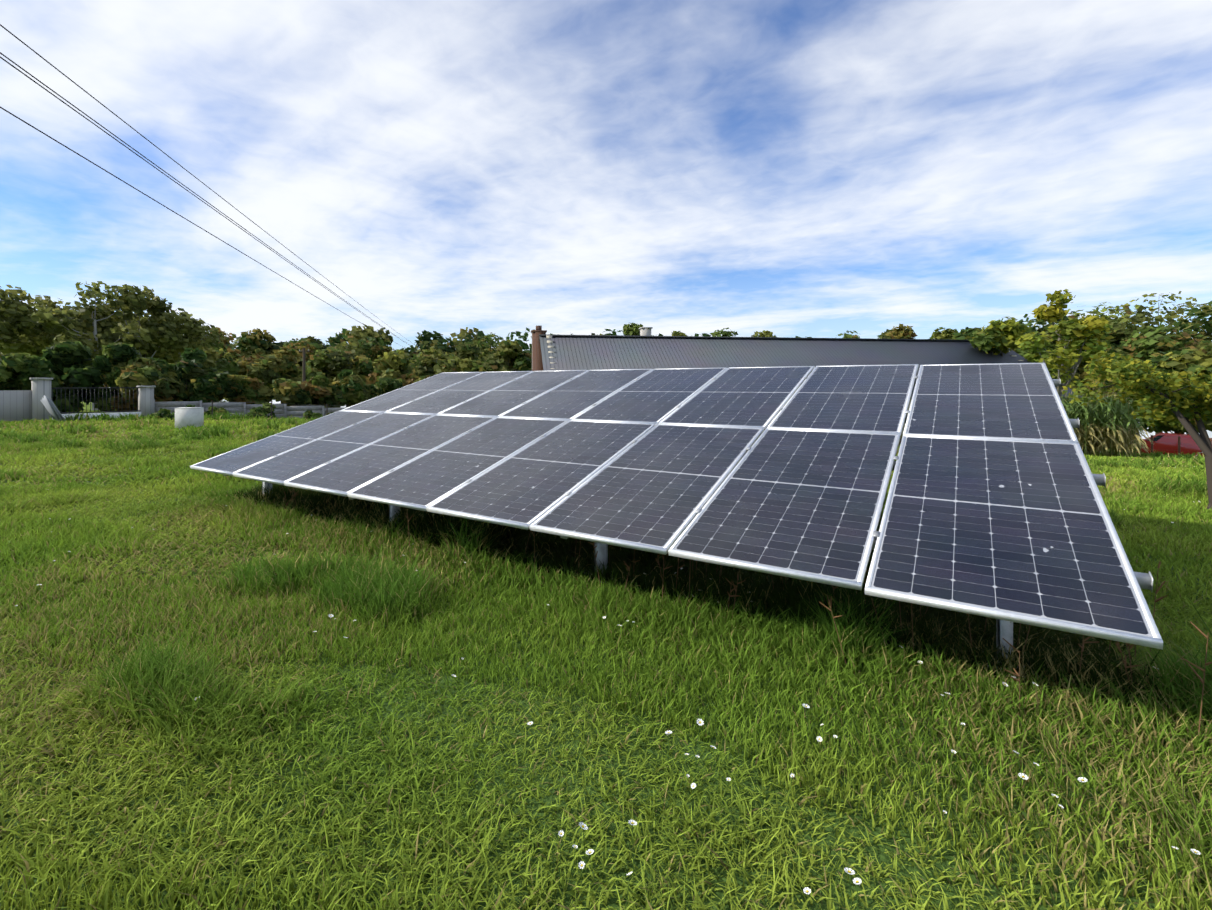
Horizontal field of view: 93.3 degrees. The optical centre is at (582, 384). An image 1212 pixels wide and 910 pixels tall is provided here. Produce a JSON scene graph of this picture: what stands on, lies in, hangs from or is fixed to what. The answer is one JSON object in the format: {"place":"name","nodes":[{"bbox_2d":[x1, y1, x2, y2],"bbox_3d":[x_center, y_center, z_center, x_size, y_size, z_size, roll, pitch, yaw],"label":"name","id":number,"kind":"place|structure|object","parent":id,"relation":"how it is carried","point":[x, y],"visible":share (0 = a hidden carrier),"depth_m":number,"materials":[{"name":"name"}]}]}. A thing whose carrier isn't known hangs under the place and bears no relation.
{"place":"outdoors","nodes":[
{"label":"outdoors","id":0,"kind":"place"},
{"bbox_2d":[531,326,546,370],"bbox_3d":[-2.356,0.344,30.503,0.820,7.000,0.740,0,0,-8],"label":"chimney","id":1,"kind":"object","parent":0,"point":[537,364],"visible":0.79,"depth_m":30.18,"materials":[{"name":"brown brick"}]},
{"bbox_2d":[0,402,1211,909],"bbox_3d":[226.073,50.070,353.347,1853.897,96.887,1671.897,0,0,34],"label":"grass blades","id":2,"kind":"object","parent":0,"point":[878,848],"depth_m":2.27,"materials":[{"name":"green plant"}]},
{"bbox_2d":[40,396,65,421],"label":"leaning sheets","id":3,"kind":"object","parent":2,"relation":"on","point":[51,407],"visible":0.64,"depth_m":24.94,"materials":[{"name":"silver metal"}]},
{"bbox_2d":[0,378,155,421],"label":"gate pillars","id":4,"kind":"structure","parent":2,"relation":"on","point":[16,405],"depth_m":25.69,"materials":[{"name":"grey concrete"}]},
{"bbox_2d":[52,387,139,413],"bbox_3d":[-23.153,0.719,27.336,0.040,1.205,3.269,0,0,43],"label":"steel gate","id":5,"kind":"object","parent":4,"relation":"attached to","point":[86,388],"visible":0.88,"depth_m":27.32,"materials":[{"name":"black metal"}]},
{"bbox_2d":[52,412,140,420],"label":"white gate kerb","id":6,"kind":"structure","parent":2,"relation":"on","point":[116,414],"depth_m":27.47,"materials":[{"name":"white concrete"}]},
{"bbox_2d":[175,407,203,429],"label":"concrete well block","id":7,"kind":"structure","parent":2,"relation":"on","point":[185,416],"depth_m":21.23,"materials":[{"name":"white concrete"}]},
{"bbox_2d":[0,281,491,410],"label":"trees","id":8,"kind":"object","parent":2,"relation":"on","point":[368,355],"visible":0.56,"depth_m":44.24,"materials":[{"name":"green plant"}]},
{"bbox_2d":[154,399,347,418],"bbox_3d":[-14.551,1.770,34.270,18.010,2.076,0.120,0,0,-36],"label":"concrete panel fence","id":9,"kind":"object","parent":2,"relation":"on","point":[285,411],"visible":0.31,"depth_m":31.33,"materials":[{"name":"grey concrete"}]},
{"bbox_2d":[212,401,334,419],"bbox_3d":[-14.095,1.500,28.308,7.847,1.491,0.160,0,0,-10],"label":"wire fence","id":10,"kind":"object","parent":2,"relation":"on","point":[277,409],"visible":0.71,"depth_m":28.09,"materials":[{"name":"grey metal"}]},
{"bbox_2d":[298,348,309,381],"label":"utility poles","id":11,"kind":"object","parent":2,"relation":"on","point":[304,371],"visible":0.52,"depth_m":45.63,"materials":[{"name":"grey concrete"}]},
{"bbox_2d":[0,24,414,349],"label":"overhead wires","id":12,"kind":"object","parent":11,"relation":"attached to","point":[153,166],"visible":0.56,"depth_m":13.62,"materials":[{"name":"black metal"}]},
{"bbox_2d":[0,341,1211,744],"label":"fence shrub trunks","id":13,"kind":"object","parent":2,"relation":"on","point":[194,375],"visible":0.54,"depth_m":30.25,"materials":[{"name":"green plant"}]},
{"bbox_2d":[16,447,1200,909],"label":"daisies","id":14,"kind":"object","parent":2,"relation":"on","point":[850,871],"visible":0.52,"depth_m":2.25,"materials":[{"name":"white plant"}]},
{"bbox_2d":[190,363,1162,677],"bbox_3d":[-0.138,0.898,6.789,9.316,2.286,4.424,0,0,34],"label":"solar panel array","id":15,"kind":"object","parent":2,"relation":"on","point":[996,509],"visible":1,"depth_m":4.76,"materials":[{"name":"grey"}]},
{"bbox_2d":[412,323,957,383],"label":"trees","id":16,"kind":"object","parent":2,"relation":"on","point":[507,355],"visible":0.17,"depth_m":46.64,"materials":[{"name":"green plant"}]},
{"bbox_2d":[539,327,1138,445],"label":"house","id":17,"kind":"structure","parent":2,"relation":"on","point":[645,331],"depth_m":31.09,"materials":[{"name":"white paint"}]},
{"bbox_2d":[539,336,1081,398],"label":"house roof","id":18,"kind":"structure","parent":17,"relation":"on","point":[587,353],"depth_m":30.26,"materials":[{"name":"grey metal"}]},
{"bbox_2d":[950,289,1211,434],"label":"trees","id":19,"kind":"object","parent":2,"relation":"on","point":[1064,348],"visible":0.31,"depth_m":40.70,"materials":[{"name":"green plant"}]},
{"bbox_2d":[1055,386,1158,457],"bbox_3d":[24.594,1.855,28.335,5.759,4.005,10.088,0,0,42],"label":"tall grass clump","id":20,"kind":"object","parent":2,"relation":"on","point":[1102,428],"visible":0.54,"depth_m":26.09,"materials":[{"name":"green plant"}]},
{"bbox_2d":[1062,345,1211,511],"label":"fruit tree","id":21,"kind":"object","parent":2,"relation":"on","point":[1175,398],"visible":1,"depth_m":7.99,"materials":[{"name":"green plant"}]},
{"bbox_2d":[1118,433,1204,456],"bbox_3d":[34.634,3.624,33.923,1.790,1.478,4.380,0,0,-44],"label":"red car","id":22,"kind":"object","parent":2,"relation":"on","point":[1167,444],"visible":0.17,"depth_m":33.26,"materials":[{"name":"red paint"}]},
{"bbox_2d":[1151,435,1211,455],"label":"fence posts","id":23,"kind":"object","parent":2,"relation":"on","point":[1179,446],"visible":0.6,"depth_m":32.40,"materials":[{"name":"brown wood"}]},
{"bbox_2d":[0,0,1211,438],"label":"sky","id":24,"kind":"structure","parent":0,"point":[784,168],"materials":[{"name":"blue"}]}
]}

